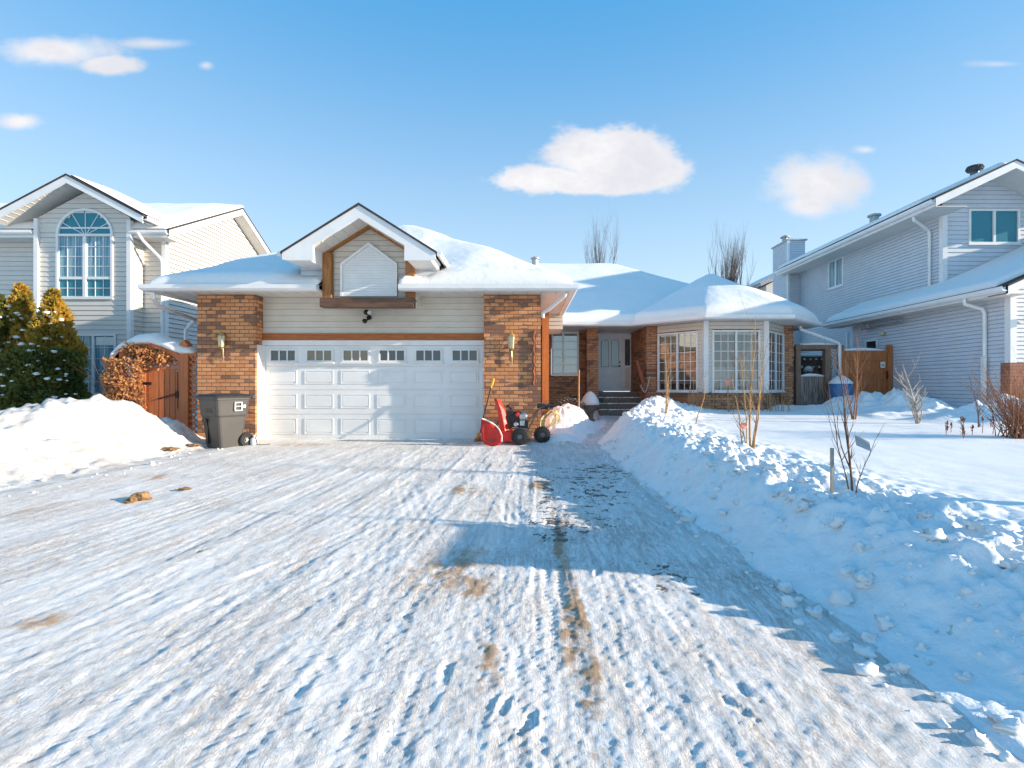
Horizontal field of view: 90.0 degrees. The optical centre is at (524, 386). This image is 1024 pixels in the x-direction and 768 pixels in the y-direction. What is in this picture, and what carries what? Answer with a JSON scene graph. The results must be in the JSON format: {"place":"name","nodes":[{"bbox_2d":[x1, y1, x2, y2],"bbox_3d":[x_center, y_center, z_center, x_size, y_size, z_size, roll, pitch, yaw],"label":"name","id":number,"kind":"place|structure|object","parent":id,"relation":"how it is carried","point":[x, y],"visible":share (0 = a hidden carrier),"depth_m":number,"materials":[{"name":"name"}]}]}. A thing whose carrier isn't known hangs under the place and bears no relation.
{"place":"outdoors","nodes":[
{"label":"outdoors","id":0,"kind":"place"},
{"bbox_2d":[0,394,216,494],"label":"snow bank","id":1,"kind":"structure","parent":0,"point":[54,441],"depth_m":8.36,"materials":[{"name":"white snow"}]},
{"bbox_2d":[79,338,192,410],"bbox_3d":[-8.595,0.063,11.221,2.160,2.225,1.182,0,0,-21],"label":"dry vine","id":2,"kind":"object","parent":1,"relation":"on","point":[113,389],"visible":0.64,"depth_m":11.14,"materials":[{"name":"brown plant"}]},
{"bbox_2d":[109,333,196,432],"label":"arbor gate","id":3,"kind":"structure","parent":1,"relation":"on","point":[171,392],"depth_m":11.40,"materials":[{"name":"brown wood"}]},
{"bbox_2d":[160,447,180,450],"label":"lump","id":4,"kind":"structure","parent":1,"relation":"on","point":[169,448],"depth_m":9.36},
{"bbox_2d":[185,443,200,446],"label":"stone slab","id":5,"kind":"structure","parent":1,"relation":"on","point":[192,444],"depth_m":9.96,"materials":[{"name":"brown stone"}]},
{"bbox_2d":[192,406,563,433],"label":"yard snow","id":6,"kind":"structure","parent":0,"point":[549,419],"depth_m":11.97,"materials":[{"name":"white snow"}]},
{"bbox_2d":[0,294,9,352],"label":"cedar tree","id":7,"kind":"object","parent":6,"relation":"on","point":[3,318],"visible":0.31,"depth_m":13.55,"materials":[{"name":"green plant"}]},
{"bbox_2d":[0,281,36,355],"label":"cedar tree","id":8,"kind":"object","parent":6,"relation":"on","point":[19,305],"visible":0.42,"depth_m":13.68,"materials":[{"name":"green plant"}]},
{"bbox_2d":[0,345,93,409],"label":"cedar shrub","id":9,"kind":"object","parent":6,"relation":"on","point":[27,375],"visible":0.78,"depth_m":12.49,"materials":[{"name":"green plant"}]},
{"bbox_2d":[23,288,88,391],"bbox_3d":[-12.518,-0.772,13.656,1.445,3.748,1.621,0,0,18],"label":"cedar tree","id":10,"kind":"object","parent":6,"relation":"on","point":[52,324],"visible":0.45,"depth_m":13.41,"materials":[{"name":"green plant"}]},
{"bbox_2d":[0,438,1023,767],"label":"driveway","id":11,"kind":"structure","parent":0,"point":[360,602],"depth_m":3.05,"materials":[{"name":"white snow"}]},
{"bbox_2d":[123,497,137,503],"bbox_3d":[-4.619,1.344,5.994,0.180,0.105,0.117,0,0,0],"label":"dirty ice lump","id":12,"kind":"object","parent":11,"relation":"on","point":[129,500],"visible":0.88,"depth_m":5.98,"materials":[{"name":"beige ice"}]},
{"bbox_2d":[130,491,152,500],"bbox_3d":[-4.590,1.335,6.094,0.282,0.165,0.180,0,0,-16],"label":"dirty ice lump","id":13,"kind":"object","parent":11,"relation":"on","point":[143,496],"visible":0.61,"depth_m":6.06,"materials":[{"name":"beige ice"}]},
{"bbox_2d":[177,487,192,490],"bbox_3d":[-4.380,1.323,6.606,0.186,0.056,0.136,0,0,-17],"label":"dirty ice lump","id":14,"kind":"object","parent":11,"relation":"on","point":[184,488],"visible":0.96,"depth_m":6.57,"materials":[{"name":"brown ice"}]},
{"bbox_2d":[195,393,256,448],"bbox_3d":[-6.041,0.687,10.377,0.690,1.098,0.900,0,0,27],"label":"wheelie bin","id":15,"kind":"object","parent":11,"relation":"on","point":[223,415],"visible":0.97,"depth_m":10.11,"materials":[{"name":"plastic"}]},
{"bbox_2d":[250,435,258,444],"bbox_3d":[-5.571,1.100,10.550,0.160,0.200,0.160,0,0,0],"label":"plastic jug","id":16,"kind":"object","parent":11,"relation":"on","point":[253,441],"visible":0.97,"depth_m":10.49,"materials":[{"name":"white plastic"}]},
{"bbox_2d":[474,378,494,441],"bbox_3d":[-0.869,0.482,10.926,0.178,1.341,0.726,0,0,22],"label":"broom","id":17,"kind":"object","parent":11,"relation":"on","point":[477,438],"visible":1,"depth_m":10.92,"materials":[{"name":"orange plastic"}]},
{"bbox_2d":[481,418,501,445],"bbox_3d":[-0.672,0.907,10.755,0.439,0.605,0.868,0,0,0],"label":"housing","id":18,"kind":"object","parent":11,"relation":"on","point":[491,434],"visible":0.94,"depth_m":10.40,"materials":[{"name":"red paint"}]},
{"bbox_2d":[494,399,555,445],"bbox_3d":[-0.001,0.724,10.778,1.278,0.957,0.704,0,0,0],"label":"snow blower","id":19,"kind":"object","parent":11,"relation":"on","point":[520,435],"visible":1,"depth_m":10.61,"materials":[{"name":"red paint"}]},
{"bbox_2d":[0,0,1023,373],"label":"sky","id":20,"kind":"structure","parent":0,"point":[501,125],"materials":[{"name":"blue"}]},
{"bbox_2d":[481,403,605,444],"bbox_3d":[1.163,0.813,15.259,2.524,0.775,10.004,0,0,12],"label":"snow pile by walkway","id":21,"kind":"object","parent":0,"point":[578,426],"visible":0.59,"depth_m":11.80,"materials":[{"name":"white snow"}]},
{"bbox_2d":[539,410,559,427],"bbox_3d":[0.532,0.692,10.908,0.448,0.409,0.207,0,0,0],"label":"extension cord","id":22,"kind":"object","parent":21,"relation":"on","point":[555,419],"visible":0.9,"depth_m":10.87,"materials":[{"name":"yellow plastic"}]},
{"bbox_2d":[555,397,586,407],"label":"dry perennials","id":23,"kind":"object","parent":21,"relation":"on","point":[564,399],"visible":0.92,"depth_m":13.86,"materials":[{"name":"plant"}]},
{"bbox_2d":[578,370,579,407],"bbox_3d":[1.429,0.245,13.500,0.054,1.370,0.043,0,0,0],"label":"stake","id":24,"kind":"object","parent":21,"relation":"on","point":[579,388],"visible":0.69,"depth_m":13.48,"materials":[{"name":"brown wood"}]},
{"bbox_2d":[581,391,598,421],"bbox_3d":[2.078,0.640,16.300,0.600,0.980,0.591,0,0,0],"label":"planter","id":25,"kind":"object","parent":21,"relation":"on","point":[590,399],"visible":0.81,"depth_m":16.14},
{"bbox_2d":[582,416,620,441],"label":"walkway","id":26,"kind":"structure","parent":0,"point":[610,421],"depth_m":13.21,"materials":[{"name":"white snow"}]},
{"bbox_2d":[597,395,1023,761],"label":"snow bank","id":27,"kind":"structure","parent":0,"point":[933,613],"depth_m":3.62,"materials":[{"name":"white snow"}]},
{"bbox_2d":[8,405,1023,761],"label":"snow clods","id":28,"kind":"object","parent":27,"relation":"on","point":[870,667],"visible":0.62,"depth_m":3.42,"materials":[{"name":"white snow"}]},
{"bbox_2d":[635,360,647,395],"bbox_3d":[3.905,-0.295,17.120,0.111,1.184,0.517,0,0,-45],"label":"leaning board","id":29,"kind":"object","parent":27,"relation":"on","point":[643,382],"visible":1,"depth_m":17.09,"materials":[{"name":"brown wood"}]},
{"bbox_2d":[830,448,833,493],"bbox_3d":[2.820,0.814,4.700,0.024,0.500,0.024,0,0,0],"label":"stake","id":30,"kind":"object","parent":27,"relation":"on","point":[831,470],"visible":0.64,"depth_m":4.69,"materials":[{"name":"grey metal"}]},
{"bbox_2d":[812,333,884,492],"bbox_3d":[2.919,0.284,4.627,0.568,1.565,0.276,0,0,42],"label":"sapling","id":31,"kind":"object","parent":27,"relation":"on","point":[848,450],"visible":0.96,"depth_m":4.65,"materials":[{"name":"brown plant"}]},
{"bbox_2d":[855,435,870,450],"bbox_3d":[3.023,0.504,4.580,0.151,0.141,0.064,0,0,0],"label":"plant tag","id":32,"kind":"object","parent":31,"relation":"hanging from","point":[862,442],"visible":0.93,"depth_m":4.57,"materials":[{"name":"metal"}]},
{"bbox_2d":[653,387,1023,545],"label":"lawn snow","id":33,"kind":"structure","parent":0,"point":[978,472],"depth_m":7.69,"materials":[{"name":"white snow"}]},
{"bbox_2d":[661,344,677,412],"bbox_3d":[3.485,-0.212,12.347,0.456,1.889,0.239,0,0,-19],"label":"sapling","id":34,"kind":"object","parent":33,"relation":"on","point":[667,394],"visible":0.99,"depth_m":12.35,"materials":[{"name":"brown plant"}]},
{"bbox_2d":[695,367,711,423],"bbox_3d":[3.864,0.136,11.100,0.590,1.524,0.240,0,0,-21],"label":"sapling","id":35,"kind":"object","parent":33,"relation":"on","point":[703,399],"visible":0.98,"depth_m":10.99,"materials":[{"name":"brown plant"}]},
{"bbox_2d":[725,379,730,411],"bbox_3d":[5.906,0.279,14.881,0.160,1.002,0.082,0,0,0],"label":"garden ornament","id":36,"kind":"object","parent":33,"relation":"on","point":[727,381],"visible":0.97,"depth_m":14.89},
{"bbox_2d":[724,302,779,448],"bbox_3d":[3.188,-0.249,7.179,0.742,2.401,0.508,0,0,-20],"label":"bare bush","id":37,"kind":"object","parent":33,"relation":"on","point":[750,417],"visible":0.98,"depth_m":7.20,"materials":[{"name":"brown plant"}]},
{"bbox_2d":[740,422,747,428],"bbox_3d":[3.057,0.546,7.149,0.115,0.099,0.025,0,0,0],"label":"plant tag","id":38,"kind":"object","parent":37,"relation":"attached to","point":[743,426],"visible":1,"depth_m":7.14,"materials":[{"name":"pink plastic"}]},
{"bbox_2d":[803,366,812,373],"bbox_3d":[10.521,0.059,18.998,0.370,1.643,0.297,0,0,0],"label":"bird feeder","id":39,"kind":"object","parent":33,"relation":"on","point":[807,369],"visible":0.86,"depth_m":18.90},
{"bbox_2d":[793,342,837,404],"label":"weathered gate","id":40,"kind":"structure","parent":33,"relation":"on","point":[808,390],"depth_m":17.00,"materials":[{"name":"grey wood"}]},
{"bbox_2d":[841,345,892,394],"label":"brown gate","id":41,"kind":"structure","parent":40,"relation":"attached to","point":[877,368],"depth_m":17.00,"materials":[{"name":"wood"}]},
{"bbox_2d":[828,375,853,399],"bbox_3d":[10.178,0.129,16.500,0.730,0.985,0.730,0,0,0],"label":"rain barrel","id":42,"kind":"object","parent":33,"relation":"on","point":[835,383],"visible":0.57,"depth_m":16.26,"materials":[{"name":"blue plastic"}]},
{"bbox_2d":[831,323,869,419],"bbox_3d":[7.800,-0.450,12.274,1.087,2.671,0.609,0,0,10],"label":"bare bush","id":43,"kind":"object","parent":33,"relation":"on","point":[854,414],"visible":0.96,"depth_m":12.20,"materials":[{"name":"brown plant"}]},
{"bbox_2d":[895,350,927,423],"bbox_3d":[8.526,0.062,11.304,0.658,1.705,0.539,0,0,21],"label":"sapling","id":44,"kind":"object","parent":33,"relation":"on","point":[913,404],"visible":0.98,"depth_m":11.28,"materials":[{"name":"brown plant"}]},
{"bbox_2d":[969,376,984,426],"bbox_3d":[9.199,0.330,10.420,0.296,1.192,0.240,0,0,-25],"label":"sapling","id":45,"kind":"object","parent":33,"relation":"on","point":[978,414],"visible":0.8,"depth_m":10.38,"materials":[{"name":"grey plant"}]},
{"bbox_2d":[952,347,1023,438],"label":"twiggy shrub","id":46,"kind":"object","parent":33,"relation":"on","point":[1017,424],"visible":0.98,"depth_m":8.69,"materials":[{"name":"brown plant"}]},
{"bbox_3d":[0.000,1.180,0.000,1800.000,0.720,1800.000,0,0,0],"label":"ground","id":47,"kind":"structure","parent":0,"visible":0},
{"bbox_2d":[0,173,271,408],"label":"neighboring house","id":48,"kind":"structure","parent":47,"relation":"on","point":[96,253],"depth_m":15.51,"materials":[{"name":"white plastic"}]},
{"bbox_2d":[55,208,113,298],"bbox_3d":[-13.300,-4.011,15.480,1.720,2.741,0.080,0,0,0],"label":"arched window","id":49,"kind":"structure","parent":48,"relation":"in","point":[84,257],"depth_m":15.51,"materials":[{"name":"teal glass"}]},
{"bbox_2d":[76,334,116,394],"bbox_3d":[-13.050,-0.652,15.475,1.440,1.875,0.090,0,0,0],"label":"window","id":50,"kind":"structure","parent":48,"relation":"in","point":[98,344],"depth_m":15.51,"materials":[{"name":"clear glass"}]},
{"bbox_2d":[138,202,840,439],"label":"brick house","id":51,"kind":"structure","parent":47,"relation":"on","point":[358,320],"depth_m":11.60,"materials":[{"name":"beige"}]},
{"bbox_2d":[265,346,483,438],"bbox_3d":[-3.407,0.161,11.605,4.985,2.178,0.130,0,0,0],"label":"garage door","id":52,"kind":"structure","parent":51,"relation":"in","point":[313,392],"depth_m":11.61,"materials":[{"name":"paint"}]},
{"bbox_2d":[551,332,578,374],"bbox_3d":[1.462,-1.193,18.520,1.044,1.575,0.160,0,0,0],"label":"window","id":53,"kind":"structure","parent":51,"relation":"in","point":[565,345],"depth_m":18.60,"materials":[{"name":"clear glass"}]},
{"bbox_2d":[599,337,620,390],"bbox_3d":[3.215,-0.856,19.292,0.832,2.051,0.175,0,0,0],"label":"front door","id":54,"kind":"structure","parent":51,"relation":"in","point":[609,347],"depth_m":19.32,"materials":[{"name":"paint"}]},
{"bbox_2d":[640,376,650,392],"bbox_3d":[3.953,-0.070,16.800,0.342,0.540,0.043,0,0,0],"label":"garden hose","id":55,"kind":"object","parent":51,"relation":"attached to","point":[647,385],"visible":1,"depth_m":16.78,"materials":[{"name":"grey rubber"}]},
{"bbox_2d":[656,331,699,392],"bbox_3d":[4.919,-0.777,16.528,0.090,1.945,1.487,0,0,-44],"label":"bay window","id":56,"kind":"structure","parent":51,"relation":"in","point":[677,343],"depth_m":16.53,"materials":[{"name":"white glass"}]},
{"bbox_2d":[711,330,761,392],"bbox_3d":[6.540,-0.778,15.835,1.540,1.945,0.090,0,0,0],"label":"bay window","id":57,"kind":"structure","parent":51,"relation":"in","point":[716,391],"depth_m":15.82,"materials":[{"name":"white glass"}]},
{"bbox_2d":[769,330,785,392],"bbox_3d":[8.094,-0.777,16.470,0.090,1.945,1.545,0,0,44],"label":"bay window","id":58,"kind":"structure","parent":51,"relation":"in","point":[776,333],"depth_m":16.46,"materials":[{"name":"white glass"}]},
{"bbox_2d":[581,206,620,391],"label":"bare tree","id":59,"kind":"object","parent":47,"relation":"on","point":[595,253],"visible":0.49,"depth_m":41.76,"materials":[{"name":"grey plant"}]},
{"bbox_2d":[707,219,753,285],"bbox_3d":[15.213,-6.213,37.836,3.301,14.795,5.783,0,0,11],"label":"bare tree","id":60,"kind":"object","parent":47,"relation":"on","point":[734,267],"visible":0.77,"depth_m":37.44,"materials":[{"name":"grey plant"}]},
{"bbox_2d":[749,273,772,293],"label":"distant house","id":61,"kind":"structure","parent":47,"relation":"on","point":[765,284],"depth_m":36.00,"materials":[{"name":"white"}]},
{"bbox_2d":[793,353,832,404],"bbox_3d":[10.950,-0.246,21.000,3.300,2.251,0.206,0,0,0],"label":"dark fence","id":62,"kind":"object","parent":47,"relation":"on","point":[814,361],"visible":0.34,"depth_m":21.00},
{"bbox_2d":[771,159,1023,407],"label":"grey siding house","id":63,"kind":"structure","parent":47,"relation":"on","point":[936,278],"depth_m":16.19,"materials":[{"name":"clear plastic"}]},
{"bbox_2d":[827,256,843,290],"bbox_3d":[13.180,-4.793,21.725,0.080,1.255,1.110,0,0,0],"label":"window","id":64,"kind":"structure","parent":63,"relation":"in","point":[835,267],"depth_m":21.71,"materials":[{"name":"white glass"}]},
{"bbox_2d":[864,339,877,347],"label":"window","id":65,"kind":"structure","parent":63,"relation":"in","point":[869,343],"depth_m":18.03,"materials":[{"name":"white glass"}]},
{"bbox_2d":[967,209,1021,244],"bbox_3d":[14.840,-5.042,16.178,1.680,1.155,0.085,0,0,0],"label":"window","id":66,"kind":"structure","parent":63,"relation":"in","point":[986,226],"depth_m":16.21,"materials":[{"name":"teal glass"}]}
]}

